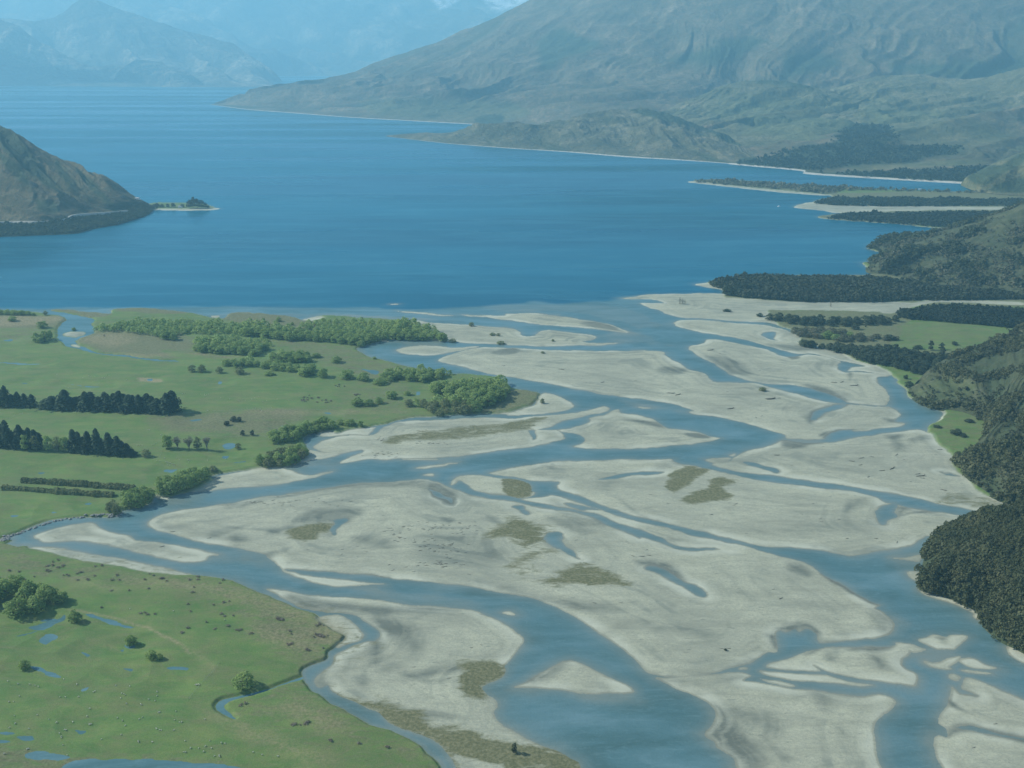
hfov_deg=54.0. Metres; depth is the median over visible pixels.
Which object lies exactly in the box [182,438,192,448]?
willow tree
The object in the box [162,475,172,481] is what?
willow tree
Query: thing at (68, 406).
conifer tree
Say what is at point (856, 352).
dark tree
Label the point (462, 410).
willow tree
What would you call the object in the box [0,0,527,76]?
range
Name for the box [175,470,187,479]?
willow tree
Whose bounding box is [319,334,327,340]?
willow tree
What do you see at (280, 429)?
willow tree
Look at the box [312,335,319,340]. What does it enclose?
willow tree
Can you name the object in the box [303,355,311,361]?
willow tree
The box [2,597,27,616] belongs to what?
willow tree
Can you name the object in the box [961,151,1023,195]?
foothill
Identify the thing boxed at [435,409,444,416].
willow tree
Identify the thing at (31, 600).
willow tree
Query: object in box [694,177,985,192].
spit scrub
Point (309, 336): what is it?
willow tree
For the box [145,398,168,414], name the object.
conifer tree
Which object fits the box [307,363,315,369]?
willow tree
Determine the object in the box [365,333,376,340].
willow tree
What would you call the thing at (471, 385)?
willow tree
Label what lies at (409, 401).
willow tree
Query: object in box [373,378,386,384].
willow tree
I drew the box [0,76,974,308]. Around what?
lake
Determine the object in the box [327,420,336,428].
willow tree
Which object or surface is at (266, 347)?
willow tree
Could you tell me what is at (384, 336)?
willow tree
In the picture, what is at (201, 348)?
willow tree
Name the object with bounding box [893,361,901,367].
dark tree
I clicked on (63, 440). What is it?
willow tree
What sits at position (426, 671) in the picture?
gravel riverbed
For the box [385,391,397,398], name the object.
willow tree
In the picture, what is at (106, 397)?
conifer tree
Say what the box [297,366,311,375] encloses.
willow tree
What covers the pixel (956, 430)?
dark tree
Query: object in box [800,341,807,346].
dark tree
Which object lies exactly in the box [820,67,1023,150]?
foothill
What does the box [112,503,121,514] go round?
willow tree
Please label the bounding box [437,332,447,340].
willow tree
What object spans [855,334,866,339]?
shrub tree
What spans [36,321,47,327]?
willow tree
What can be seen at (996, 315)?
terrace wood
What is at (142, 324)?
willow wood
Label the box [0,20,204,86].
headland
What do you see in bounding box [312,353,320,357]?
willow tree
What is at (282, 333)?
willow tree
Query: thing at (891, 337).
dark tree
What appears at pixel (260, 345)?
willow tree
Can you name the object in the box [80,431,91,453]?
conifer tree
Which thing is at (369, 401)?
willow tree
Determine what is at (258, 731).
pasture
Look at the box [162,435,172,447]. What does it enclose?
willow tree
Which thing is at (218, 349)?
willow tree
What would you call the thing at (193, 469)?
willow tree
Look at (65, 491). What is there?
hedge
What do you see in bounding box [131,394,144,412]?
conifer tree
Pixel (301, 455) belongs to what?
willow tree
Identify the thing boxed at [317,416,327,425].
willow tree
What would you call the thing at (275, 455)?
willow tree
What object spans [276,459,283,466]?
willow tree
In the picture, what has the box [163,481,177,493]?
willow tree
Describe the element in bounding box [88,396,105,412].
conifer tree
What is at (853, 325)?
dark tree
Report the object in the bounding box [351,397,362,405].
willow tree
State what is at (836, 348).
dark tree
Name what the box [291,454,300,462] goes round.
willow tree
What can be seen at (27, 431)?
conifer tree
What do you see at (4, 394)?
conifer tree
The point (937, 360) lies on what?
dark tree
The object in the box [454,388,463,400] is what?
willow tree
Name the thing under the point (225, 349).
willow tree
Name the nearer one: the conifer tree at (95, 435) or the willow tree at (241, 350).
the conifer tree at (95, 435)
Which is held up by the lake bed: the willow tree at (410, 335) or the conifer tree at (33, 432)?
the willow tree at (410, 335)
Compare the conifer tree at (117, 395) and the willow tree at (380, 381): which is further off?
the willow tree at (380, 381)
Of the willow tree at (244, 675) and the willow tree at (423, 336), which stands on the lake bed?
the willow tree at (423, 336)
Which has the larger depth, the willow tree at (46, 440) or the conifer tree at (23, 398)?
the conifer tree at (23, 398)
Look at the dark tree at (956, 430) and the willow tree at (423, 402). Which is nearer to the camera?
the dark tree at (956, 430)
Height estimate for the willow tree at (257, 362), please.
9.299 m
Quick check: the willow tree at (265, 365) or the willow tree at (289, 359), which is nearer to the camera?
the willow tree at (265, 365)
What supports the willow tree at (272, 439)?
on the pasture
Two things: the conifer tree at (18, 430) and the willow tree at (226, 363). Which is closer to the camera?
the conifer tree at (18, 430)
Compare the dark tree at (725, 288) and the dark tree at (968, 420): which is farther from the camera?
the dark tree at (725, 288)
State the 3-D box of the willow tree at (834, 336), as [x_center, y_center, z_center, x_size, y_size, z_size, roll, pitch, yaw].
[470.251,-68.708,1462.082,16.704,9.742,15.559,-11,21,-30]
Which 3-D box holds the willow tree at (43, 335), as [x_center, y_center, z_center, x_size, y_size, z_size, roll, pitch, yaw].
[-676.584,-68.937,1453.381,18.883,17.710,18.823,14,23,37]
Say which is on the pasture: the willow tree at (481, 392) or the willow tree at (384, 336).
the willow tree at (481, 392)
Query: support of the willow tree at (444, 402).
on the pasture
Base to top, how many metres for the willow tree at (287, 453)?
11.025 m
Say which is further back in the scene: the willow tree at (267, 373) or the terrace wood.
the terrace wood
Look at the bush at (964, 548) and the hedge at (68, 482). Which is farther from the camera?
the hedge at (68, 482)
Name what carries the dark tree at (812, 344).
on the gravel riverbed
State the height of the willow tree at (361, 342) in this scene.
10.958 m
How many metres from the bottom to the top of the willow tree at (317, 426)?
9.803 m
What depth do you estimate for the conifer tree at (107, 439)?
1039.65 m
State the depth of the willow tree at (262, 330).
1475.17 m
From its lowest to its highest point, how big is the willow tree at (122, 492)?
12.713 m
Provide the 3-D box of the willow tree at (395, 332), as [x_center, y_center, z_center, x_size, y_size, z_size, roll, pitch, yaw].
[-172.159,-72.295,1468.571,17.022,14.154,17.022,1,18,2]
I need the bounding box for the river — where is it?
[0,294,1023,767]
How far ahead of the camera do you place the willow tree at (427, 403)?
1175.86 m
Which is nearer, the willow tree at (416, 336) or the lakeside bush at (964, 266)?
the willow tree at (416, 336)
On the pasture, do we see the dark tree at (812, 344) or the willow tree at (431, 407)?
the willow tree at (431, 407)
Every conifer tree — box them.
[0,385,10,406]
[0,420,11,447]
[0,424,4,447]
[3,431,18,448]
[4,394,16,408]
[11,392,22,408]
[11,429,22,449]
[12,424,24,450]
[18,393,31,408]
[19,427,31,449]
[26,394,37,408]
[28,429,38,451]
[30,433,48,449]
[32,398,53,411]
[40,396,57,409]
[50,397,68,412]
[55,389,70,411]
[62,397,75,411]
[66,396,80,411]
[66,429,76,453]
[73,431,80,452]
[75,391,91,411]
[79,436,88,454]
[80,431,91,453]
[81,392,98,411]
[87,440,100,453]
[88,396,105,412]
[90,428,102,453]
[93,439,104,454]
[94,440,108,456]
[96,392,108,410]
[98,394,110,411]
[101,432,114,455]
[107,393,118,412]
[108,439,118,455]
[109,391,121,410]
[110,436,121,457]
[114,394,127,411]
[116,440,125,456]
[117,394,139,413]
[117,443,132,457]
[126,449,138,457]
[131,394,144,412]
[139,393,152,412]
[143,396,156,413]
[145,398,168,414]
[158,393,176,415]
[162,390,182,413]
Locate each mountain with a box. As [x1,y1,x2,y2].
[0,0,282,86]
[210,0,1023,183]
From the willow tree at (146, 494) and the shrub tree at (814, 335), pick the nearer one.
the willow tree at (146, 494)
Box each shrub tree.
[795,331,805,335]
[811,333,822,337]
[835,337,844,341]
[836,328,847,333]
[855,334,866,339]
[872,333,881,338]
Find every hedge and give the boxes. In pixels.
[0,484,114,497]
[20,477,92,487]
[92,482,135,490]
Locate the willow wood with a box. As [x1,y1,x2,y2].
[92,316,508,405]
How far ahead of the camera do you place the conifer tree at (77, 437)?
1046.91 m
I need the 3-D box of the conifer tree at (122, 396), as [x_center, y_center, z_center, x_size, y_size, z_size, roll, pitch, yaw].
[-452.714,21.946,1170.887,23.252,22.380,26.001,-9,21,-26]
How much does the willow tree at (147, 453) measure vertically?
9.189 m
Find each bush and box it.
[0,203,157,235]
[866,200,1023,287]
[914,500,1023,651]
[919,323,1023,504]
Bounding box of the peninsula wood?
[708,271,1023,301]
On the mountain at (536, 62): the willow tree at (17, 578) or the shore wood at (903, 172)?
the shore wood at (903, 172)
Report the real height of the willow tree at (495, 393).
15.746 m
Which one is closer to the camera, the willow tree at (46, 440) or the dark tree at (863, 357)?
the willow tree at (46, 440)
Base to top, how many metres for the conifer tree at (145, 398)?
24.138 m
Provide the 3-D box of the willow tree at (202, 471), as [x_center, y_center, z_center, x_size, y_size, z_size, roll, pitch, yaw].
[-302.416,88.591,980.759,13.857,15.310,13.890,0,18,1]
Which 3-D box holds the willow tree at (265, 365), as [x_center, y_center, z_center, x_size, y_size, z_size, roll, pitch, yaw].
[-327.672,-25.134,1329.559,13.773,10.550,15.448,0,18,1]
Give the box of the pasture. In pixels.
[0,179,1023,767]
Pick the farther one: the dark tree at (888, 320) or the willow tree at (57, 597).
the dark tree at (888, 320)
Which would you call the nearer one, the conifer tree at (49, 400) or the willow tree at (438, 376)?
the conifer tree at (49, 400)
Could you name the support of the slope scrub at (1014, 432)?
on the hillside at (1014, 380)
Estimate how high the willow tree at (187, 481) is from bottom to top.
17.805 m
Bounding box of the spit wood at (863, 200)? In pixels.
[814,195,1023,205]
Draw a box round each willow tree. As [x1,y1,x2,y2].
[0,578,16,598]
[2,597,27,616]
[6,574,24,590]
[7,315,16,320]
[10,310,17,314]
[14,586,32,604]
[17,310,25,314]
[17,660,30,670]
[19,580,38,598]
[20,434,29,449]
[24,595,45,612]
[29,435,41,448]
[31,332,40,341]
[33,582,47,593]
[35,337,43,342]
[35,583,55,603]
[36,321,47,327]
[38,331,50,340]
[42,435,52,450]
[50,591,68,602]
[52,436,60,450]
[58,436,68,450]
[67,609,82,621]
[105,502,113,511]
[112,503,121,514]
[120,490,127,500]
[120,492,134,506]
[124,634,137,645]
[128,487,139,496]
[131,493,144,507]
[138,485,147,493]
[139,489,152,503]
[141,449,151,456]
[145,650,156,659]
[147,487,155,497]
[154,479,169,493]
[154,653,162,659]
[159,331,170,338]
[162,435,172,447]
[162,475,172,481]
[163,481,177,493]
[168,333,177,339]
[170,474,184,490]
[171,435,180,448]
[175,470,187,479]
[178,474,193,488]
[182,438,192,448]
[187,365,195,370]
[187,466,199,473]
[188,472,199,485]
[193,437,202,448]
[195,467,208,480]
[196,344,207,351]
[197,364,206,371]
[200,437,210,449]
[207,344,216,352]
[208,466,217,471]
[213,346,222,353]
[215,366,223,372]
[221,359,230,365]
[222,347,230,353]
[229,346,237,353]
[229,358,237,365]
[231,671,253,689]
[232,340,242,346]
[232,361,242,366]
[235,366,244,373]
[236,346,247,354]
[242,328,253,335]
[244,361,252,366]
[250,349,259,355]
[252,329,260,335]
[252,360,259,365]
[253,343,264,350]
[254,454,264,464]
[258,328,268,335]
[260,331,268,337]
[260,361,268,367]
[261,343,268,349]
[261,457,274,467]
[263,370,273,375]
[266,429,277,439]
[269,352,278,359]
[270,362,280,369]
[270,434,279,443]
[271,331,281,338]
[272,359,282,365]
[272,448,284,456]
[272,451,284,461]
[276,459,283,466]
[278,331,286,338]
[278,425,287,432]
[279,433,290,441]
[280,352,292,360]
[282,451,290,459]
[282,456,294,465]
[283,331,293,339]
[284,424,293,432]
[285,366,292,371]
[285,446,297,454]
[287,356,295,362]
[288,430,300,440]
[290,333,297,340]
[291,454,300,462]
[293,443,304,451]
[294,353,305,361]
[296,333,304,339]
[296,425,307,434]
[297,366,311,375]
[297,449,308,458]
[300,446,308,454]
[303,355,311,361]
[304,334,313,339]
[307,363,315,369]
[307,426,315,433]
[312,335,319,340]
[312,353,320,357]
[313,424,321,431]
[317,368,327,376]
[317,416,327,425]
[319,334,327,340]
[321,423,327,429]
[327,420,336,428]
[330,335,338,341]
[331,355,342,362]
[336,336,345,342]
[337,419,343,424]
[338,369,353,378]
[342,333,351,340]
[343,419,355,425]
[347,337,357,344]
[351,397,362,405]
[354,334,362,342]
[356,372,369,380]
[357,340,364,346]
[363,399,374,405]
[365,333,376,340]
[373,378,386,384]
[375,397,383,403]
[380,332,388,339]
[384,368,394,372]
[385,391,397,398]
[386,375,394,380]
[389,329,399,337]
[393,372,401,379]
[396,332,404,339]
[400,329,411,337]
[404,331,414,339]
[404,399,412,405]
[405,373,414,380]
[412,333,421,339]
[418,333,426,340]
[418,374,427,381]
[418,399,427,406]
[423,401,433,408]
[426,333,433,339]
[427,403,437,411]
[430,382,443,393]
[434,368,445,376]
[434,372,442,378]
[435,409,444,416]
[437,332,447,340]
[438,380,449,388]
[440,398,449,405]
[441,385,454,395]
[449,381,461,388]
[450,400,460,407]
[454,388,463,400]
[457,404,468,413]
[459,392,469,403]
[465,404,475,411]
[466,383,479,390]
[466,398,476,406]
[468,392,483,400]
[471,401,483,411]
[474,381,483,389]
[476,388,487,397]
[476,396,486,406]
[483,392,496,405]
[487,384,501,389]
[488,391,498,401]
[494,390,506,400]
[496,387,505,397]
[499,383,510,393]
[821,332,831,338]
[830,334,839,339]
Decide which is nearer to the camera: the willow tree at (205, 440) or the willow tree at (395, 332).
the willow tree at (205, 440)
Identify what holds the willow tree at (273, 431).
on the pasture
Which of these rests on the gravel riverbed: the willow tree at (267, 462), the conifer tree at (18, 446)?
the willow tree at (267, 462)
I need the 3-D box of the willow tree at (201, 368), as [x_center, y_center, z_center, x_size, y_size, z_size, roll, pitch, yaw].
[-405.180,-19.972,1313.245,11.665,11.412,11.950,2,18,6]
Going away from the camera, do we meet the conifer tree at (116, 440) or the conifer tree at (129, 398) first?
the conifer tree at (116, 440)
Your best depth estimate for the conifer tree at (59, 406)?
1171.87 m
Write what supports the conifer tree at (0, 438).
on the pasture
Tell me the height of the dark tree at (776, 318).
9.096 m
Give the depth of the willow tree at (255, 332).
1476.31 m
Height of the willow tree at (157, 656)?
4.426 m
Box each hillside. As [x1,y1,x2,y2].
[865,204,1023,294]
[909,328,1023,503]
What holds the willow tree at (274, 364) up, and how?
on the pasture
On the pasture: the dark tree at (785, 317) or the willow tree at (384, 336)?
the dark tree at (785, 317)
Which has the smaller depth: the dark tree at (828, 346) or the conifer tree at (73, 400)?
the conifer tree at (73, 400)
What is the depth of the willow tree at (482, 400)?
1179.77 m
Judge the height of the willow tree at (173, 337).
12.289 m
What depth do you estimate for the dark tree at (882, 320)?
1538.68 m
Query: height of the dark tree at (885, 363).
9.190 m
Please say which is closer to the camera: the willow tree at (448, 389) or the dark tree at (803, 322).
the willow tree at (448, 389)
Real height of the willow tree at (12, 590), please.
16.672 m
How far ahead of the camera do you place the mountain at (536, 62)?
6556.28 m
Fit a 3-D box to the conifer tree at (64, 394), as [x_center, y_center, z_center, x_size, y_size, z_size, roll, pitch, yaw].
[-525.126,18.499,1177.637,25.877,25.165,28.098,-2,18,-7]
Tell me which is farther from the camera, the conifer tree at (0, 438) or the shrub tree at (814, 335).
the shrub tree at (814, 335)
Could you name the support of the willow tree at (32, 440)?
on the pasture
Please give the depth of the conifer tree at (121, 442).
1038.58 m
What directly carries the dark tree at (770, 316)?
on the gravel riverbed
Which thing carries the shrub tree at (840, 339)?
on the pasture
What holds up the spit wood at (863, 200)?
on the pasture
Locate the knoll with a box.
[387,108,754,165]
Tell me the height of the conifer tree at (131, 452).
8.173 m
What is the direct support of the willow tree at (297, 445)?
on the pasture
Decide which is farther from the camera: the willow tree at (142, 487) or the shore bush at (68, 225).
the shore bush at (68, 225)
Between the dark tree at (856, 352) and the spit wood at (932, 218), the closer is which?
the dark tree at (856, 352)
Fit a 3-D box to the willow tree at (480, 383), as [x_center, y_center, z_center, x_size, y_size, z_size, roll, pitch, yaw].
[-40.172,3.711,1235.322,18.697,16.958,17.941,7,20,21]
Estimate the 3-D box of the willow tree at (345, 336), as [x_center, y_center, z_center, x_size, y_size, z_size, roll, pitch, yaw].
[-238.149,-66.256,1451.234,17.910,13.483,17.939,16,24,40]
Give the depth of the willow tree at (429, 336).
1461.69 m
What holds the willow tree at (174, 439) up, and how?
on the pasture
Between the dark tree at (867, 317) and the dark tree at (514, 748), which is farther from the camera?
the dark tree at (867, 317)
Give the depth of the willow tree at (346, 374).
1283.28 m
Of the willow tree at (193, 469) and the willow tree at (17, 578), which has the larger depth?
the willow tree at (193, 469)
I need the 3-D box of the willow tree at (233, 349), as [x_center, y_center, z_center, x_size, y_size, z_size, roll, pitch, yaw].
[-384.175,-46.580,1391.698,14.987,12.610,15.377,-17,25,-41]
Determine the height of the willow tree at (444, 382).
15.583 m
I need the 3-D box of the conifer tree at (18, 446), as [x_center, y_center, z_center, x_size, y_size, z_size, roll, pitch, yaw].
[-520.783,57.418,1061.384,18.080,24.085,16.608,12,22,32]
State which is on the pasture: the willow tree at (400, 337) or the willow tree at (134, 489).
the willow tree at (134, 489)
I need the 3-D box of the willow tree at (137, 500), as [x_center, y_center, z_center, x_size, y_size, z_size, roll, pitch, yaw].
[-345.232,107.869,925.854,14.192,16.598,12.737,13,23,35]
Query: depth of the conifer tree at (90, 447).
1045.11 m
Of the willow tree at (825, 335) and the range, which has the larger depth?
the range
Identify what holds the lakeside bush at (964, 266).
on the hillside at (1016, 213)
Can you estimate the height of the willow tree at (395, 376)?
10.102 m
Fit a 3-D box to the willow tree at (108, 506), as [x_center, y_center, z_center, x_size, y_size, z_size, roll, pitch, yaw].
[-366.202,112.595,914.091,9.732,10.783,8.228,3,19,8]
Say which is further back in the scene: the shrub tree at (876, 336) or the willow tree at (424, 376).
the shrub tree at (876, 336)
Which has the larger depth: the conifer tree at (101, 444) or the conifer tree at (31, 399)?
the conifer tree at (31, 399)
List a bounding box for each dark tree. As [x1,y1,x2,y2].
[190,197,194,206]
[194,198,199,207]
[198,200,203,207]
[511,743,516,752]
[722,285,727,294]
[727,285,735,293]
[765,313,774,319]
[772,315,780,320]
[782,314,789,320]
[786,317,795,323]
[790,315,800,321]
[799,319,806,324]
[800,316,810,322]
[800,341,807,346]
[806,340,817,347]
[809,318,818,325]
[816,314,825,320]
[824,343,832,349]
[825,319,835,325]
[829,316,838,323]
[831,345,841,351]
[839,318,849,325]
[840,346,849,353]
[851,323,859,328]
[853,350,863,358]
[854,318,862,323]
[858,353,869,360]
[861,315,871,321]
[864,319,874,324]
[867,357,873,362]
[869,315,878,321]
[873,355,883,363]
[876,317,886,323]
[880,360,888,365]
[881,344,892,350]
[883,334,896,339]
[883,355,892,363]
[885,317,891,322]
[891,315,900,320]
[891,347,901,354]
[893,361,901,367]
[900,363,908,369]
[902,349,912,354]
[904,381,913,386]
[910,367,917,372]
[917,367,927,374]
[928,340,933,349]
[931,358,941,364]
[933,355,943,360]
[950,428,961,434]
[964,419,973,422]
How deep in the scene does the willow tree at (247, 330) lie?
1475.32 m
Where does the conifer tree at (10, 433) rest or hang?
on the pasture
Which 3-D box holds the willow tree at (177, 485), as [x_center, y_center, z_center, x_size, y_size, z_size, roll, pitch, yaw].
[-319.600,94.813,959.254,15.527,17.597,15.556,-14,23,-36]
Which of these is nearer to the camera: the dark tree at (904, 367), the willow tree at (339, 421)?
the willow tree at (339, 421)
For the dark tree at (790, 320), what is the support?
on the pasture
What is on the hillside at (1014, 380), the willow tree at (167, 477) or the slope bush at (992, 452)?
the slope bush at (992, 452)
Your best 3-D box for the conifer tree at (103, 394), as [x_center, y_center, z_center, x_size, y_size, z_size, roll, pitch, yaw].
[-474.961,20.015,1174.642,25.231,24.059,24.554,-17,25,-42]
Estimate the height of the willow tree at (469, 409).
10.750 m
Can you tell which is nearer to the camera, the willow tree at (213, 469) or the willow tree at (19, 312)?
the willow tree at (213, 469)
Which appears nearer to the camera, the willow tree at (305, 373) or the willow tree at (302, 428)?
the willow tree at (302, 428)
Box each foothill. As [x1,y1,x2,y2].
[662,80,866,146]
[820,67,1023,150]
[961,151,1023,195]
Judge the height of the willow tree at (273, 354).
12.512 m
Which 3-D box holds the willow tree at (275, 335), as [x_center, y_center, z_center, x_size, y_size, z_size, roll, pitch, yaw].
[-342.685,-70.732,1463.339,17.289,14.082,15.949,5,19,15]
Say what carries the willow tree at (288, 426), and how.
on the pasture
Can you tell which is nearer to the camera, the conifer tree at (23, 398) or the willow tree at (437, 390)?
the conifer tree at (23, 398)
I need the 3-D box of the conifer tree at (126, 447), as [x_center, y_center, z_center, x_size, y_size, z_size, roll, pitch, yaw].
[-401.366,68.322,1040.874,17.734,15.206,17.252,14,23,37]
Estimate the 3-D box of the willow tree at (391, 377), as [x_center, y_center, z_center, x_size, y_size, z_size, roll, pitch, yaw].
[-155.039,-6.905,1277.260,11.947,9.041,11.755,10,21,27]
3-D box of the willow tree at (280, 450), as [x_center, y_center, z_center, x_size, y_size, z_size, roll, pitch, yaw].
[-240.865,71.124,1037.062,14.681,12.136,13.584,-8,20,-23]
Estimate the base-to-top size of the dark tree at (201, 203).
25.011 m
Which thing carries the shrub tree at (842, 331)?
on the pasture
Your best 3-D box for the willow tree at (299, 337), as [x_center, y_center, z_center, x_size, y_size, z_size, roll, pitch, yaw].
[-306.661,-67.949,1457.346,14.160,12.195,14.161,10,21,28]
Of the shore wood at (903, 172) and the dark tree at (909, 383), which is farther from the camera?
the shore wood at (903, 172)
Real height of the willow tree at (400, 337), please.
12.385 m
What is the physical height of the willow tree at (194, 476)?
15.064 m
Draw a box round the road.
[0,210,127,222]
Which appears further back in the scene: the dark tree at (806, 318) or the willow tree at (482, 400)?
the dark tree at (806, 318)
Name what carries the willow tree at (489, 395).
on the pasture
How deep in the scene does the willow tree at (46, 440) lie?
1051.08 m
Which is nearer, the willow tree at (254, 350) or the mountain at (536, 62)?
the willow tree at (254, 350)
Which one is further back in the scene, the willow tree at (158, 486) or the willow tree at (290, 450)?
the willow tree at (290, 450)
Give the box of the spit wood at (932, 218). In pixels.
[827,209,996,226]
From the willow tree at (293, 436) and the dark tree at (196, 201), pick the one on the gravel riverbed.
the dark tree at (196, 201)
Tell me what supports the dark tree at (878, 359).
on the pasture
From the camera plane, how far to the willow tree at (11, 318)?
1558.61 m
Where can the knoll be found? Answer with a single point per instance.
(642, 133)
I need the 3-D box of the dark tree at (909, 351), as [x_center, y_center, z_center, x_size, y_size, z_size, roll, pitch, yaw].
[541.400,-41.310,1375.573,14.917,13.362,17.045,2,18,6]
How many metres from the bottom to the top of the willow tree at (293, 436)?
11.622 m
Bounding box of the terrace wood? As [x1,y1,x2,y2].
[895,302,1023,327]
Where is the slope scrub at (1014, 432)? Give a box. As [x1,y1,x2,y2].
[907,322,1023,495]
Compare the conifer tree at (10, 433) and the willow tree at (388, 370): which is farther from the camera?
the willow tree at (388, 370)
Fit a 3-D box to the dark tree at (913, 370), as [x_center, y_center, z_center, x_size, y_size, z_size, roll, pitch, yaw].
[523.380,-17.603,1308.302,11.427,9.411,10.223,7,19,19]
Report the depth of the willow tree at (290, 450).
1038.59 m
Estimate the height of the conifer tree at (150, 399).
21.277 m
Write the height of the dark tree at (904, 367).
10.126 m
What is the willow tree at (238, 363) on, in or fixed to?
on the pasture
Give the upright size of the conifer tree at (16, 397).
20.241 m
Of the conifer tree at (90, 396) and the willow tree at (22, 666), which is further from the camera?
the conifer tree at (90, 396)
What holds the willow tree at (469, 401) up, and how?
on the pasture
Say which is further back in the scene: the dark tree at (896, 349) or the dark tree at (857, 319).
the dark tree at (857, 319)
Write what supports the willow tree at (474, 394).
on the pasture
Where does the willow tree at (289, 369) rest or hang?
on the pasture
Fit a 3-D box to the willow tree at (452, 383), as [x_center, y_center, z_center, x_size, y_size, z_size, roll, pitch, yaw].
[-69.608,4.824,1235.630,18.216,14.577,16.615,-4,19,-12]
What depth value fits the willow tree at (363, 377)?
1278.35 m
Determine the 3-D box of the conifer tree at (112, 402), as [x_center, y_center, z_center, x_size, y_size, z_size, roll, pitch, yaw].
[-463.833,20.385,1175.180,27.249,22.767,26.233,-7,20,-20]
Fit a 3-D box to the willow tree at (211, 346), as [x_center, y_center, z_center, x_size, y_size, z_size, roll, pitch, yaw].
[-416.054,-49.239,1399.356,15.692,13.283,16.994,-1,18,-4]
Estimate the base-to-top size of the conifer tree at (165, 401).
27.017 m
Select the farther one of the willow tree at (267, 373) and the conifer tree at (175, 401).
the willow tree at (267, 373)
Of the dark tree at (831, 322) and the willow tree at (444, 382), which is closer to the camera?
the willow tree at (444, 382)
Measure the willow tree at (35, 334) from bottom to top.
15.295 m
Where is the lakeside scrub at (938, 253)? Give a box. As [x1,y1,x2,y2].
[866,200,1023,292]
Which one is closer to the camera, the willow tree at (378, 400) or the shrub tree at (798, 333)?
the willow tree at (378, 400)
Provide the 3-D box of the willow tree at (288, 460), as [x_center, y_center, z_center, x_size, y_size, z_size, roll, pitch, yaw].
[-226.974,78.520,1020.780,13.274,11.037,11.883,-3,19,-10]
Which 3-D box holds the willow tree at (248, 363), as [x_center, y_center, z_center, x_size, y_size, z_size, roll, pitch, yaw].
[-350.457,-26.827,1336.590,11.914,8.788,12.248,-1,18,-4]
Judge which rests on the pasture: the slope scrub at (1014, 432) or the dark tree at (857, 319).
the dark tree at (857, 319)
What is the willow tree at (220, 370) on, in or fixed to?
on the pasture
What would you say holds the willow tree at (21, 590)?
on the pasture
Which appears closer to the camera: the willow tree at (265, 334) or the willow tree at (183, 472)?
the willow tree at (183, 472)
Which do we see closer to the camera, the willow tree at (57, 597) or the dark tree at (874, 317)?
the willow tree at (57, 597)
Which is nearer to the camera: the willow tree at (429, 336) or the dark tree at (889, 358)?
the dark tree at (889, 358)
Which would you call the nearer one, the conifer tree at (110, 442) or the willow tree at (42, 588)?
the willow tree at (42, 588)
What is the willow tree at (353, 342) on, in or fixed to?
on the pasture
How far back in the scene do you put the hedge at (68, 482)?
970.97 m
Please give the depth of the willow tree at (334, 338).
1445.68 m
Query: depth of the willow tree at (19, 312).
1595.25 m
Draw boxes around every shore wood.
[737,122,963,168]
[819,164,988,180]
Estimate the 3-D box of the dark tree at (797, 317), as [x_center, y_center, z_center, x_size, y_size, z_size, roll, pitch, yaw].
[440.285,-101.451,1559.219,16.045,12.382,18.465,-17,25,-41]
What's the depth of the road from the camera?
2427.89 m
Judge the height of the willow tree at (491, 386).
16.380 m
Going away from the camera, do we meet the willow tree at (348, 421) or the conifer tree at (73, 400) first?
the willow tree at (348, 421)
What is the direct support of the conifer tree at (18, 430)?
on the pasture
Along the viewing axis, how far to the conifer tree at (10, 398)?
1182.18 m
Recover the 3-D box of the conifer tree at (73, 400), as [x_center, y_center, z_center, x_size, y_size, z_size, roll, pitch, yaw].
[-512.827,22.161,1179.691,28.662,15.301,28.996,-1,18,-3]
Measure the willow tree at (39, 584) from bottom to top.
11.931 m
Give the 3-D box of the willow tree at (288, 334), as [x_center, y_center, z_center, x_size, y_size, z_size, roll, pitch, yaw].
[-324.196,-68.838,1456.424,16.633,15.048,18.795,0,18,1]
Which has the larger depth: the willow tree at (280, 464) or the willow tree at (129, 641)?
the willow tree at (280, 464)
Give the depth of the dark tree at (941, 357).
1344.75 m
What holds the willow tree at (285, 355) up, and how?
on the pasture
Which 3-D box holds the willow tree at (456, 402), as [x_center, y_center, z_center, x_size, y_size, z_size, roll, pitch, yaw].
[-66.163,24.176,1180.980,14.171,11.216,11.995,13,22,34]
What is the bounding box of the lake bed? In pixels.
[178,182,939,385]
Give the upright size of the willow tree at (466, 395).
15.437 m
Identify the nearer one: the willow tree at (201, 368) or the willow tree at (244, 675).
the willow tree at (244, 675)
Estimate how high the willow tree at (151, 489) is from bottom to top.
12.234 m
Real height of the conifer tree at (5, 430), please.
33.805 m
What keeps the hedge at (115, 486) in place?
on the pasture
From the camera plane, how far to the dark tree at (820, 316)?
1555.48 m
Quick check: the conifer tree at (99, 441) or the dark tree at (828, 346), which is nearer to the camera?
the conifer tree at (99, 441)
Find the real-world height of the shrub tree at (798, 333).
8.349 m
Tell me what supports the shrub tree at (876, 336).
on the pasture
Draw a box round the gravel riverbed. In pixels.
[0,181,1023,767]
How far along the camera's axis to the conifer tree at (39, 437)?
1055.25 m
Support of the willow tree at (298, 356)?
on the pasture
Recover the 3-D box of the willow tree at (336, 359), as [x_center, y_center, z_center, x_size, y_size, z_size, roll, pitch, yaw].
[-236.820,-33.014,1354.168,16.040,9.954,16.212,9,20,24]
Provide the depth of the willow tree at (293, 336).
1453.40 m
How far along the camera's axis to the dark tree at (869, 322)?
1536.99 m
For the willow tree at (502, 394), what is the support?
on the pasture
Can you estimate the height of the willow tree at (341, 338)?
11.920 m

